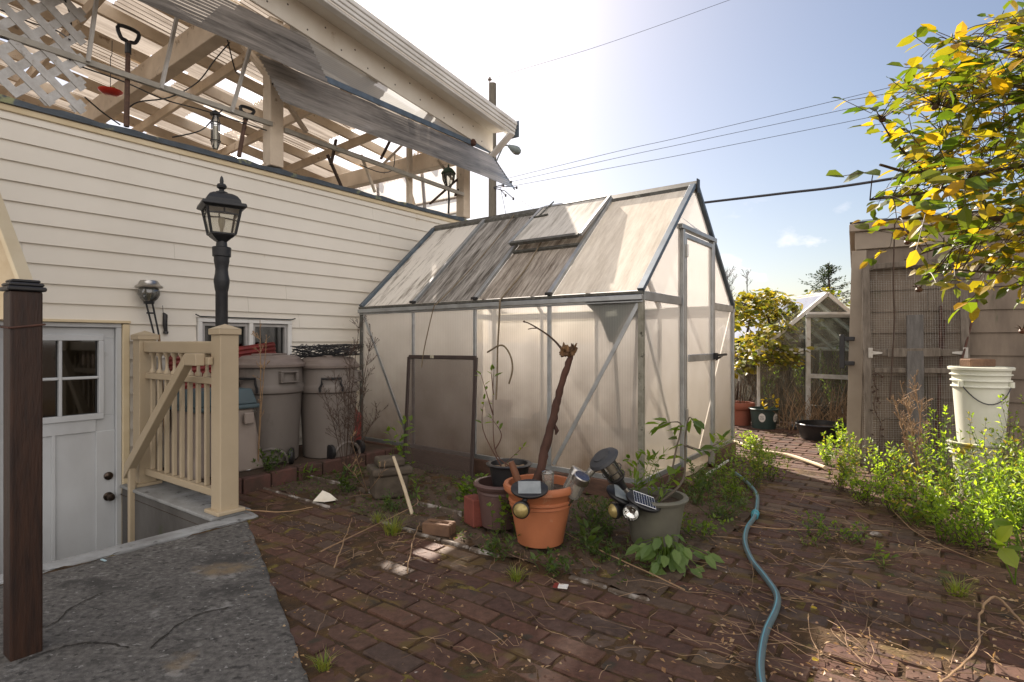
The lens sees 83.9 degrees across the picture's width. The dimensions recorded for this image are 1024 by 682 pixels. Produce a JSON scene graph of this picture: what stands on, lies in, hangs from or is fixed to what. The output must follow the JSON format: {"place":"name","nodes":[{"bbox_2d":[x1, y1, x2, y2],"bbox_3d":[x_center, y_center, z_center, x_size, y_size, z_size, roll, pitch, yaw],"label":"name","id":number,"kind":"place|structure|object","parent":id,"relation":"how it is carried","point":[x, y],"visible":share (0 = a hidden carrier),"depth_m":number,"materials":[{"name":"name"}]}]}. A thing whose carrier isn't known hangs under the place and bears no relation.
{"place":"outdoors","nodes":[
{"label":"outdoors","id":0,"kind":"place"},
{"bbox_2d":[0,522,308,681],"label":"concrete slab","id":1,"kind":"structure","parent":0,"point":[144,601],"depth_m":2.34,"materials":[{"name":"concrete"}]},
{"bbox_2d":[0,279,46,661],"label":"gate post","id":2,"kind":"object","parent":1,"relation":"on","point":[23,325],"visible":1,"depth_m":2.07,"materials":[{"name":"brown wood"}]},
{"bbox_2d":[0,512,257,583],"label":"slab nosing","id":3,"kind":"object","parent":1,"relation":"attached to","point":[130,546],"visible":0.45,"depth_m":3.23,"materials":[{"name":"concrete"}]},
{"bbox_2d":[121,494,197,524],"bbox_3d":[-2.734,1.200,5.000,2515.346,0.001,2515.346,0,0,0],"label":"ground","id":4,"kind":"structure","parent":0,"point":[164,511],"depth_m":4.01,"materials":[{"name":"concrete"}]},
{"bbox_2d":[0,0,518,573],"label":"house","id":5,"kind":"structure","parent":4,"relation":"on","point":[104,218],"depth_m":5.36,"materials":[{"name":"beige"}]},
{"bbox_2d":[0,327,114,573],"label":"door","id":6,"kind":"structure","parent":5,"relation":"in","point":[79,432],"depth_m":4.30,"materials":[{"name":"paint"}]},
{"bbox_2d":[115,23,140,127],"bbox_3d":[-3.062,-2.118,4.551,0.048,0.807,0.177,0,0,36],"label":"shovel","id":7,"kind":"object","parent":5,"relation":"on","point":[128,43],"visible":0.98,"depth_m":4.53,"materials":[{"name":"black plastic"}]},
{"bbox_2d":[134,280,163,334],"bbox_3d":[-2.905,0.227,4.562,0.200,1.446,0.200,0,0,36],"label":"solar globe light","id":8,"kind":"object","parent":5,"relation":"attached to","point":[148,292],"visible":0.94,"depth_m":4.52,"materials":[{"name":"silver metal"}]},
{"bbox_2d":[210,110,220,149],"bbox_3d":[-2.641,-1.894,5.077,0.088,0.352,0.092,0,0,36],"label":"bird feeder","id":9,"kind":"object","parent":5,"relation":"hanging from","point":[215,137],"visible":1,"depth_m":5.07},
{"bbox_2d":[195,314,295,354],"bbox_3d":[-2.510,0.032,5.356,0.161,0.555,0.964,0,0,36],"label":"window","id":10,"kind":"structure","parent":5,"relation":"in","point":[280,332],"depth_m":5.43,"materials":[{"name":"white paint"}]},
{"bbox_2d":[210,447,396,493],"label":"brick kerb","id":11,"kind":"structure","parent":4,"relation":"on","point":[257,482],"depth_m":4.73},
{"bbox_2d":[263,475,649,600],"bbox_3d":[-0.628,1.151,3.733,3.425,0.058,0.442,0,0,37],"label":"bed edging","id":12,"kind":"object","parent":4,"relation":"on","point":[571,577],"visible":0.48,"depth_m":3.38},
{"bbox_2d":[488,77,517,216],"bbox_3d":[-0.412,-5.445,25.956,1.358,13.190,0.397,0,0,5],"label":"utility pole","id":13,"kind":"object","parent":4,"relation":"on","point":[492,205],"visible":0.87,"depth_m":25.84,"materials":[{"name":"brown wood"}]},
{"bbox_2d":[358,178,735,497],"bbox_3d":[0.374,-0.131,5.859,3.282,2.602,2.270,0,0,37],"label":"greenhouse","id":14,"kind":"object","parent":4,"relation":"on","point":[630,294],"visible":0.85,"depth_m":4.84,"materials":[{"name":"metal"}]},
{"bbox_2d":[403,355,477,479],"bbox_3d":[-0.663,0.677,5.083,1.016,1.117,0.244,0,0,37],"label":"window screen","id":15,"kind":"object","parent":14,"relation":"attached to","point":[440,399],"depth_m":5.08,"materials":[{"name":"grey"}]},
{"bbox_2d":[487,242,541,399],"bbox_3d":[0.081,-0.355,5.175,0.279,1.683,0.964,0,0,24],"label":"rope","id":16,"kind":"object","parent":14,"relation":"hanging from","point":[500,299],"visible":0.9,"depth_m":4.79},
{"bbox_2d":[685,233,726,462],"bbox_3d":[1.701,0.050,4.987,0.117,1.900,0.838,0,0,37],"label":"door","id":17,"kind":"structure","parent":14,"relation":"in","point":[700,356],"depth_m":5.00,"materials":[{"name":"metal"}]},
{"bbox_2d":[732,287,849,400],"bbox_3d":[3.878,0.224,8.616,1.779,2.202,3.006,0,0,45],"label":"bush","id":18,"kind":"object","parent":4,"relation":"on","point":[767,302],"visible":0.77,"depth_m":8.26,"materials":[{"name":"green plant"}]},
{"bbox_2d":[801,262,850,303],"bbox_3d":[17.555,-1.703,31.737,4.719,5.710,4.934,0,0,21],"label":"conifer","id":19,"kind":"object","parent":4,"relation":"on","point":[828,275],"visible":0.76,"depth_m":31.84,"materials":[{"name":"green plant"}]},
{"bbox_2d":[839,207,1023,476],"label":"shed","id":20,"kind":"structure","parent":4,"relation":"on","point":[996,335],"depth_m":5.18,"materials":[{"name":"wood"}]},
{"bbox_2d":[936,305,942,449],"bbox_3d":[3.720,0.301,4.959,0.023,1.247,0.247,0,0,42],"label":"metal rod","id":21,"kind":"object","parent":20,"relation":"attached to","point":[939,366],"visible":0.83,"depth_m":4.95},
{"bbox_2d":[162,443,390,482],"bbox_3d":[-1.293,1.145,6.201,0.850,0.210,4.360,0,0,36],"label":"soil strip","id":22,"kind":"object","parent":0,"point":[300,459],"visible":0.06,"depth_m":4.96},
{"bbox_2d":[170,387,263,479],"bbox_3d":[-2.406,0.710,4.627,0.510,0.660,0.564,0,0,36],"label":"square bin","id":23,"kind":"object","parent":22,"relation":"on","point":[248,442],"visible":0.31,"depth_m":4.58,"materials":[{"name":"beige plastic"}]},
{"bbox_2d":[168,342,275,388],"bbox_3d":[-2.476,0.265,4.976,0.058,0.534,1.040,0,0,27],"label":"corrugated panel","id":24,"kind":"object","parent":23,"relation":"on","point":[246,350],"visible":0.16,"depth_m":5.14,"materials":[{"name":"red plastic"}]},
{"bbox_2d":[196,176,246,326],"bbox_3d":[-2.190,-0.102,4.300,0.301,2.305,0.301,0,0,-36],"label":"lamp post","id":25,"kind":"object","parent":22,"relation":"on","point":[221,201],"visible":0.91,"depth_m":4.26,"materials":[{"name":"black metal"}]},
{"bbox_2d":[251,325,269,461],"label":"dry stalk","id":26,"kind":"object","parent":22,"relation":"on","point":[260,401],"visible":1,"depth_m":4.62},
{"bbox_2d":[239,353,304,464],"bbox_3d":[-2.127,0.570,5.000,0.595,0.939,0.614,0,0,0],"label":"wheeled bin","id":27,"kind":"object","parent":22,"relation":"on","point":[283,387],"visible":0.66,"depth_m":4.80,"materials":[{"name":"beige plastic"}]},
{"bbox_2d":[301,355,364,458],"bbox_3d":[-1.694,0.585,5.272,0.568,0.929,0.588,0,0,-38],"label":"wheeled bin","id":28,"kind":"object","parent":22,"relation":"on","point":[318,442],"visible":0.69,"depth_m":5.06,"materials":[{"name":"beige plastic"}]},
{"bbox_2d":[290,344,363,357],"bbox_3d":[-1.712,0.081,5.260,0.674,0.129,0.286,0,0,0],"label":"wire roll","id":29,"kind":"object","parent":28,"relation":"on","point":[334,351],"visible":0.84,"depth_m":5.16,"materials":[{"name":"black metal"}]},
{"bbox_2d":[271,465,752,597],"bbox_3d":[-0.639,1.151,4.605,4.536,0.027,1.728,0,0,37],"label":"planting bed","id":30,"kind":"object","parent":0,"point":[638,583],"visible":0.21,"depth_m":3.55,"materials":[{"name":"soil"}]},
{"bbox_2d":[317,315,387,480],"bbox_3d":[-1.271,0.462,4.523,0.442,1.380,0.616,0,0,-34],"label":"dry stalk","id":31,"kind":"object","parent":30,"relation":"on","point":[348,426],"visible":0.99,"depth_m":4.59,"materials":[{"name":"brown plant"}]},
{"bbox_2d":[366,454,412,499],"bbox_3d":[-0.918,1.005,4.275,0.300,0.290,0.260,0,0,-25],"label":"stone block","id":32,"kind":"object","parent":30,"relation":"on","point":[388,478],"depth_m":4.18,"materials":[{"name":"stone"}]},
{"bbox_2d":[383,415,415,480],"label":"weed","id":33,"kind":"object","parent":30,"relation":"on","point":[400,447],"visible":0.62,"depth_m":4.36,"materials":[{"name":"green plant"}]},
{"bbox_2d":[422,518,455,537],"bbox_3d":[-0.438,1.114,3.418,0.180,0.072,0.100,0,0,20],"label":"brick","id":34,"kind":"object","parent":30,"relation":"on","point":[439,527],"visible":1,"depth_m":3.38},
{"bbox_2d":[453,473,488,499],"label":"weed","id":35,"kind":"object","parent":30,"relation":"on","point":[465,488],"visible":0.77,"depth_m":4.16,"materials":[{"name":"green plant"}]},
{"bbox_2d":[464,494,482,527],"bbox_3d":[-0.232,1.055,3.566,0.090,0.170,0.140,0,0,-30],"label":"brick","id":36,"kind":"object","parent":30,"relation":"on","point":[472,515],"visible":0.78,"depth_m":3.51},
{"bbox_2d":[473,476,513,529],"bbox_3d":[-0.072,0.995,3.536,0.336,0.270,0.336,0,0,0],"label":"plant pot","id":37,"kind":"object","parent":30,"relation":"on","point":[487,492],"visible":0.48,"depth_m":3.42,"materials":[{"name":"ceramic"}]},
{"bbox_2d":[486,458,532,486],"bbox_3d":[-0.017,0.833,3.556,0.292,0.165,0.292,0,0,0],"label":"plant pot","id":38,"kind":"object","parent":37,"relation":"in","point":[500,475],"visible":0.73,"depth_m":3.48,"materials":[{"name":"black plastic"}]},
{"bbox_2d":[475,364,525,466],"bbox_3d":[-0.064,0.457,3.590,0.353,0.646,0.132,0,0,0],"label":"sapling","id":39,"kind":"object","parent":38,"relation":"on","point":[492,367],"visible":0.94,"depth_m":3.56,"materials":[{"name":"brown plant"}]},
{"bbox_2d":[278,467,713,583],"bbox_3d":[-0.465,1.122,4.232,3.631,0.028,1.372,0,0,37],"label":"bed ground cover","id":40,"kind":"object","parent":30,"relation":"on","point":[567,535],"visible":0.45,"depth_m":3.79,"materials":[{"name":"green plant"}]},
{"bbox_2d":[478,531,519,561],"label":"weed","id":41,"kind":"object","parent":30,"relation":"on","point":[495,540],"visible":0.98,"depth_m":3.02,"materials":[{"name":"green plant"}]},
{"bbox_2d":[487,494,515,538],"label":"weed","id":42,"kind":"object","parent":30,"relation":"on","point":[502,513],"visible":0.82,"depth_m":3.35,"materials":[{"name":"green plant"}]},
{"bbox_2d":[503,474,572,548],"bbox_3d":[0.161,0.963,3.248,0.426,0.335,0.426,0,0,0],"label":"plant pot","id":43,"kind":"object","parent":30,"relation":"on","point":[542,524],"visible":0.61,"depth_m":3.12,"materials":[{"name":"ceramic"}]},
{"bbox_2d":[511,479,547,518],"bbox_3d":[0.059,0.833,3.090,0.198,0.184,0.272,0,0,-27],"label":"solar spotlight","id":44,"kind":"object","parent":43,"relation":"on","point":[525,490],"visible":1,"depth_m":3.00,"materials":[{"name":"black plastic"}]},
{"bbox_2d":[523,321,577,480],"bbox_3d":[0.224,0.405,3.316,0.320,1.064,0.090,0,0,0],"label":"branch","id":45,"kind":"object","parent":43,"relation":"in","point":[569,353],"visible":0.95,"depth_m":3.30,"materials":[{"name":"brown plant"}]},
{"bbox_2d":[568,471,589,505],"bbox_3d":[0.342,0.857,3.147,0.196,0.296,0.096,0,0,43],"label":"path light","id":46,"kind":"object","parent":43,"relation":"in","point":[580,481],"visible":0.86,"depth_m":3.11,"materials":[{"name":"metal"}]},
{"bbox_2d":[569,515,602,548],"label":"weed","id":47,"kind":"object","parent":30,"relation":"on","point":[592,538],"visible":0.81,"depth_m":3.14,"materials":[{"name":"green plant"}]},
{"bbox_2d":[574,496,628,539],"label":"weed","id":48,"kind":"object","parent":30,"relation":"on","point":[604,526],"visible":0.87,"depth_m":3.35,"materials":[{"name":"green plant"}]},
{"bbox_2d":[573,534,629,565],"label":"weed","id":49,"kind":"object","parent":30,"relation":"on","point":[606,549],"visible":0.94,"depth_m":3.04,"materials":[{"name":"green plant"}]},
{"bbox_2d":[628,487,688,548],"bbox_3d":[0.809,0.998,3.238,0.376,0.265,0.376,0,0,0],"label":"plant pot","id":50,"kind":"object","parent":30,"relation":"on","point":[665,520],"visible":0.48,"depth_m":3.11,"materials":[{"name":"plastic"}]},
{"bbox_2d":[590,447,628,493],"bbox_3d":[0.534,0.704,3.055,0.229,0.269,0.173,0,0,0],"label":"solar lantern","id":51,"kind":"object","parent":50,"relation":"on","point":[602,459],"visible":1,"depth_m":3.04,"materials":[{"name":"metal"}]},
{"bbox_2d":[606,484,630,518],"bbox_3d":[0.623,0.878,3.139,0.212,0.175,0.140,0,0,-25],"label":"solar spotlight","id":52,"kind":"object","parent":50,"relation":"on","point":[616,493],"visible":0.69,"depth_m":3.09,"materials":[{"name":"black plastic"}]},
{"bbox_2d":[622,490,660,520],"bbox_3d":[0.724,0.879,3.103,0.168,0.142,0.275,0,0,31],"label":"solar spotlight","id":53,"kind":"object","parent":50,"relation":"on","point":[637,503],"visible":0.98,"depth_m":3.04,"materials":[{"name":"black plastic"}]},
{"bbox_2d":[621,447,685,501],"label":"weed","id":54,"kind":"object","parent":50,"relation":"on","point":[637,473],"visible":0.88,"depth_m":3.26,"materials":[{"name":"green plant"}]},
{"bbox_2d":[645,417,732,501],"bbox_3d":[1.006,0.669,3.233,0.500,0.494,0.232,0,0,0],"label":"climbing plant","id":55,"kind":"object","parent":50,"relation":"in","point":[698,425],"visible":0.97,"depth_m":3.23,"materials":[{"name":"green plant"}]},
{"bbox_2d":[625,534,724,577],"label":"broad leaved plant","id":56,"kind":"object","parent":30,"relation":"on","point":[677,558],"visible":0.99,"depth_m":2.86,"materials":[{"name":"green plant"}]},
{"bbox_2d":[672,458,716,504],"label":"weed","id":57,"kind":"object","parent":30,"relation":"on","point":[701,479],"visible":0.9,"depth_m":4.06,"materials":[{"name":"green plant"}]},
{"bbox_2d":[680,512,733,540],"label":"weed","id":58,"kind":"object","parent":30,"relation":"on","point":[704,525],"visible":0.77,"depth_m":3.35,"materials":[{"name":"green plant"}]},
{"bbox_2d":[683,480,757,520],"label":"weed","id":59,"kind":"object","parent":30,"relation":"on","point":[718,510],"visible":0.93,"depth_m":3.69,"materials":[{"name":"green plant"}]},
{"bbox_2d":[0,0,1023,308],"label":"sky","id":60,"kind":"structure","parent":0,"point":[731,62],"materials":[{"name":"blue"}]},
{"bbox_2d":[239,404,1023,681],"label":"brick paving","id":61,"kind":"structure","parent":0,"point":[386,652],"depth_m":2.50,"materials":[{"name":"brick"}]},
{"bbox_2d":[0,433,1023,681],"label":"joint moss","id":62,"kind":"object","parent":61,"relation":"on","point":[466,669],"visible":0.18,"depth_m":2.58,"materials":[{"name":"plant"}]},
{"bbox_2d":[826,0,1023,333],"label":"tree","id":63,"kind":"object","parent":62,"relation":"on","point":[973,231],"visible":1,"depth_m":1.61,"materials":[{"name":"plant"}]},
{"bbox_2d":[529,547,570,576],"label":"weed","id":64,"kind":"object","parent":61,"relation":"on","point":[551,564],"visible":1,"depth_m":2.83,"materials":[{"name":"green plant"}]},
{"bbox_2d":[243,480,1023,681],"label":"leaf litter","id":65,"kind":"object","parent":61,"relation":"on","point":[800,673],"visible":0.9,"depth_m":2.24,"materials":[{"name":"plant"}]},
{"bbox_2d":[244,482,1023,680],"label":"twig litter","id":66,"kind":"object","parent":61,"relation":"on","point":[848,647],"visible":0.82,"depth_m":2.51,"materials":[{"name":"wood"}]},
{"bbox_2d":[711,445,756,500],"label":"weed","id":67,"kind":"object","parent":61,"relation":"on","point":[732,475],"visible":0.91,"depth_m":4.13,"materials":[{"name":"green plant"}]},
{"bbox_2d":[722,437,767,488],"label":"weed","id":68,"kind":"object","parent":61,"relation":"on","point":[755,469],"visible":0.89,"depth_m":4.50,"materials":[{"name":"green plant"}]},
{"bbox_2d":[735,401,754,425],"bbox_3d":[3.186,0.995,7.977,0.406,0.310,0.406,0,0,0],"label":"plant pot","id":69,"kind":"object","parent":61,"relation":"on","point":[742,414],"visible":0.52,"depth_m":7.83,"materials":[{"name":"ceramic"}]},
{"bbox_2d":[734,472,780,681],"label":"garden hose","id":70,"kind":"object","parent":61,"relation":"on","point":[762,647],"visible":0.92,"depth_m":2.48,"materials":[{"name":"plastic"}]},
{"bbox_2d":[749,406,779,429],"bbox_3d":[3.368,1.015,7.620,0.386,0.270,0.386,0,0,0],"label":"plant pot","id":71,"kind":"object","parent":61,"relation":"on","point":[762,417],"visible":0.98,"depth_m":7.49,"materials":[{"name":"plastic"}]},
{"bbox_2d":[756,445,790,480],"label":"weed","id":72,"kind":"object","parent":61,"relation":"on","point":[771,462],"visible":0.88,"depth_m":4.74,"materials":[{"name":"green plant"}]},
{"bbox_2d":[735,292,849,419],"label":"glasshouse","id":73,"kind":"structure","parent":61,"relation":"on","point":[831,310],"depth_m":8.36,"materials":[{"name":"glass"}]},
{"bbox_2d":[806,312,849,419],"bbox_3d":[4.435,0.358,7.871,0.753,1.544,0.032,0,0,0],"label":"door","id":74,"kind":"structure","parent":73,"relation":"in","point":[808,320],"depth_m":7.86,"materials":[{"name":"wood"}]},
{"bbox_2d":[744,350,847,420],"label":"dead stems","id":75,"kind":"object","parent":61,"relation":"on","point":[783,399],"depth_m":8.54,"materials":[{"name":"plant"}]},
{"bbox_2d":[767,382,847,430],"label":"dry stems","id":76,"kind":"object","parent":61,"relation":"on","point":[834,413],"visible":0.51,"depth_m":7.54,"materials":[{"name":"plant"}]},
{"bbox_2d":[795,420,846,441],"bbox_3d":[3.678,1.055,6.771,0.576,0.190,0.576,0,0,0],"label":"tub","id":77,"kind":"object","parent":61,"relation":"on","point":[812,430],"visible":0.77,"depth_m":6.63,"materials":[{"name":"black plastic"}]},
{"bbox_2d":[814,431,842,465],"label":"shrub","id":78,"kind":"object","parent":61,"relation":"on","point":[824,453],"visible":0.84,"depth_m":5.33,"materials":[{"name":"green plant"}]},
{"bbox_2d":[818,346,847,405],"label":"weed","id":79,"kind":"object","parent":61,"relation":"on","point":[825,381],"visible":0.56,"depth_m":8.60,"materials":[{"name":"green plant"}]},
{"bbox_2d":[823,455,866,493],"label":"shrub","id":80,"kind":"object","parent":61,"relation":"on","point":[840,481],"visible":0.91,"depth_m":4.35,"materials":[{"name":"green plant"}]},
{"bbox_2d":[823,430,872,480],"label":"shrub","id":81,"kind":"object","parent":61,"relation":"on","point":[854,444],"visible":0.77,"depth_m":4.77,"materials":[{"name":"green plant"}]},
{"bbox_2d":[838,468,898,506],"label":"shrub","id":82,"kind":"object","parent":61,"relation":"on","point":[865,494],"visible":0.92,"depth_m":4.01,"materials":[{"name":"green plant"}]},
{"bbox_2d":[844,437,908,492],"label":"shrub","id":83,"kind":"object","parent":61,"relation":"on","point":[880,464],"visible":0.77,"depth_m":4.36,"materials":[{"name":"green plant"}]},
{"bbox_2d":[865,466,935,515],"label":"shrub","id":84,"kind":"object","parent":61,"relation":"on","point":[888,496],"visible":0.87,"depth_m":3.81,"materials":[{"name":"green plant"}]},
{"bbox_2d":[887,370,932,485],"bbox_3d":[2.973,0.677,4.201,0.469,0.952,0.232,0,0,-34],"label":"dry stalk","id":85,"kind":"object","parent":61,"relation":"on","point":[910,424],"visible":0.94,"depth_m":4.20,"materials":[{"name":"plant"}]},
{"bbox_2d":[873,448,951,500],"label":"shrub","id":86,"kind":"object","parent":61,"relation":"on","point":[911,472],"visible":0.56,"depth_m":4.14,"materials":[{"name":"green plant"}]},
{"bbox_2d":[888,491,936,526],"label":"shrub","id":87,"kind":"object","parent":61,"relation":"on","point":[911,513],"visible":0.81,"depth_m":3.56,"materials":[{"name":"green plant"}]},
{"bbox_2d":[861,258,969,474],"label":"gate","id":88,"kind":"structure","parent":61,"relation":"on","point":[869,353],"depth_m":5.09,"materials":[{"name":"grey wood"}]},
{"bbox_2d":[906,315,924,476],"bbox_3d":[3.514,0.455,4.966,0.125,1.390,0.203,0,0,33],"label":"plank","id":89,"kind":"object","parent":61,"relation":"on","point":[914,338],"visible":0.6,"depth_m":4.98,"materials":[{"name":"wood"}]},
{"bbox_2d":[903,470,959,524],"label":"shrub","id":90,"kind":"object","parent":61,"relation":"on","point":[933,490],"visible":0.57,"depth_m":3.61,"materials":[{"name":"green plant"}]},
{"bbox_2d":[907,405,965,506],"bbox_3d":[3.010,0.798,4.070,0.330,0.706,0.332,0,0,30],"label":"shrub","id":91,"kind":"object","parent":61,"relation":"on","point":[943,448],"visible":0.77,"depth_m":4.05,"materials":[{"name":"green plant"}]},
{"bbox_2d":[917,493,991,544],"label":"shrub","id":92,"kind":"object","parent":61,"relation":"on","point":[941,501],"visible":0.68,"depth_m":3.29,"materials":[{"name":"green plant"}]},
{"bbox_2d":[936,573,983,597],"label":"grass tuft","id":93,"kind":"object","parent":61,"relation":"on","point":[954,587],"visible":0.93,"depth_m":2.59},
{"bbox_2d":[922,496,1006,555],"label":"shrub","id":94,"kind":"object","parent":61,"relation":"on","point":[957,528],"visible":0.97,"depth_m":3.14,"materials":[{"name":"green plant"}]},
{"bbox_2d":[920,442,1008,515],"bbox_3d":[3.025,0.929,3.801,0.419,0.446,0.429,0,0,-37],"label":"shrub","id":95,"kind":"object","parent":61,"relation":"on","point":[958,474],"visible":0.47,"depth_m":3.80,"materials":[{"name":"green plant"}]},
{"bbox_2d":[929,441,1023,534],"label":"shrub","id":96,"kind":"object","parent":61,"relation":"on","point":[969,482],"visible":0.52,"depth_m":3.46,"materials":[{"name":"green plant"}]},
{"bbox_2d":[946,438,1007,497],"bbox_3d":[3.504,0.950,4.300,0.370,0.400,0.370,0,0,0],"label":"plastic bucket","id":97,"kind":"object","parent":61,"relation":"on","point":[964,446],"visible":0.38,"depth_m":4.21,"materials":[{"name":"plastic"}]},
{"bbox_2d":[947,366,1015,444],"bbox_3d":[3.534,0.506,4.300,0.400,0.640,0.400,0,0,0],"label":"plastic bucket","id":98,"kind":"object","parent":97,"relation":"on","point":[977,391],"visible":0.91,"depth_m":4.18,"materials":[{"name":"plastic"}]},
{"bbox_2d":[940,596,1023,681],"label":"dead twig","id":99,"kind":"object","parent":61,"relation":"on","point":[978,628],"visible":1,"depth_m":2.26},
{"bbox_2d":[942,457,1023,555],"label":"shrub","id":100,"kind":"object","parent":61,"relation":"on","point":[999,498],"visible":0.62,"depth_m":3.12,"materials":[{"name":"green plant"}]},
{"bbox_2d":[960,411,1023,513],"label":"shrub","id":101,"kind":"object","parent":61,"relation":"on","point":[1017,449],"visible":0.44,"depth_m":3.80,"materials":[{"name":"green plant"}]},
{"bbox_2d":[968,426,1023,561],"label":"shrub","id":102,"kind":"object","parent":61,"relation":"on","point":[1020,460],"visible":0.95,"depth_m":3.02,"materials":[{"name":"green plant"}]},
{"bbox_2d":[977,431,1023,532],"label":"shrub","id":103,"kind":"object","parent":61,"relation":"on","point":[1010,459],"visible":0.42,"depth_m":3.53,"materials":[{"name":"green plant"}]},
{"bbox_2d":[984,394,1023,497],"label":"shrub","id":104,"kind":"object","parent":61,"relation":"on","point":[1009,425],"visible":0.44,"depth_m":4.05,"materials":[{"name":"green plant"}]},
{"bbox_2d":[987,508,1023,584],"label":"young vine","id":105,"kind":"object","parent":61,"relation":"on","point":[1003,532],"visible":1,"depth_m":2.60,"materials":[{"name":"green plant"}]},
{"bbox_2d":[704,161,990,203],"bbox_3d":[8.434,-3.945,14.004,9.809,0.176,0.476,0,0,35],"label":"overhead wire","id":106,"kind":"object","parent":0,"point":[808,190],"visible":0.52,"depth_m":14.71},
{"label":"stairwell floor","id":107,"kind":"structure","parent":0,"visible":0},
{"bbox_2d":[0,193,32,319],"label":"sloping handrail","id":108,"kind":"object","parent":107,"relation":"on","point":[13,264],"depth_m":2.90,"materials":[{"name":"beige wood"}]},
{"bbox_2d":[120,479,250,543],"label":"retaining wall","id":109,"kind":"structure","parent":107,"relation":"on","point":[181,502],"depth_m":4.13,"materials":[{"name":"concrete"}]},
{"bbox_2d":[123,324,244,541],"bbox_3d":[-2.419,0.915,4.109,1.424,2.070,0.252,0,0,36],"label":"stair railing","id":110,"kind":"object","parent":109,"relation":"on","point":[218,353],"visible":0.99,"depth_m":3.98,"materials":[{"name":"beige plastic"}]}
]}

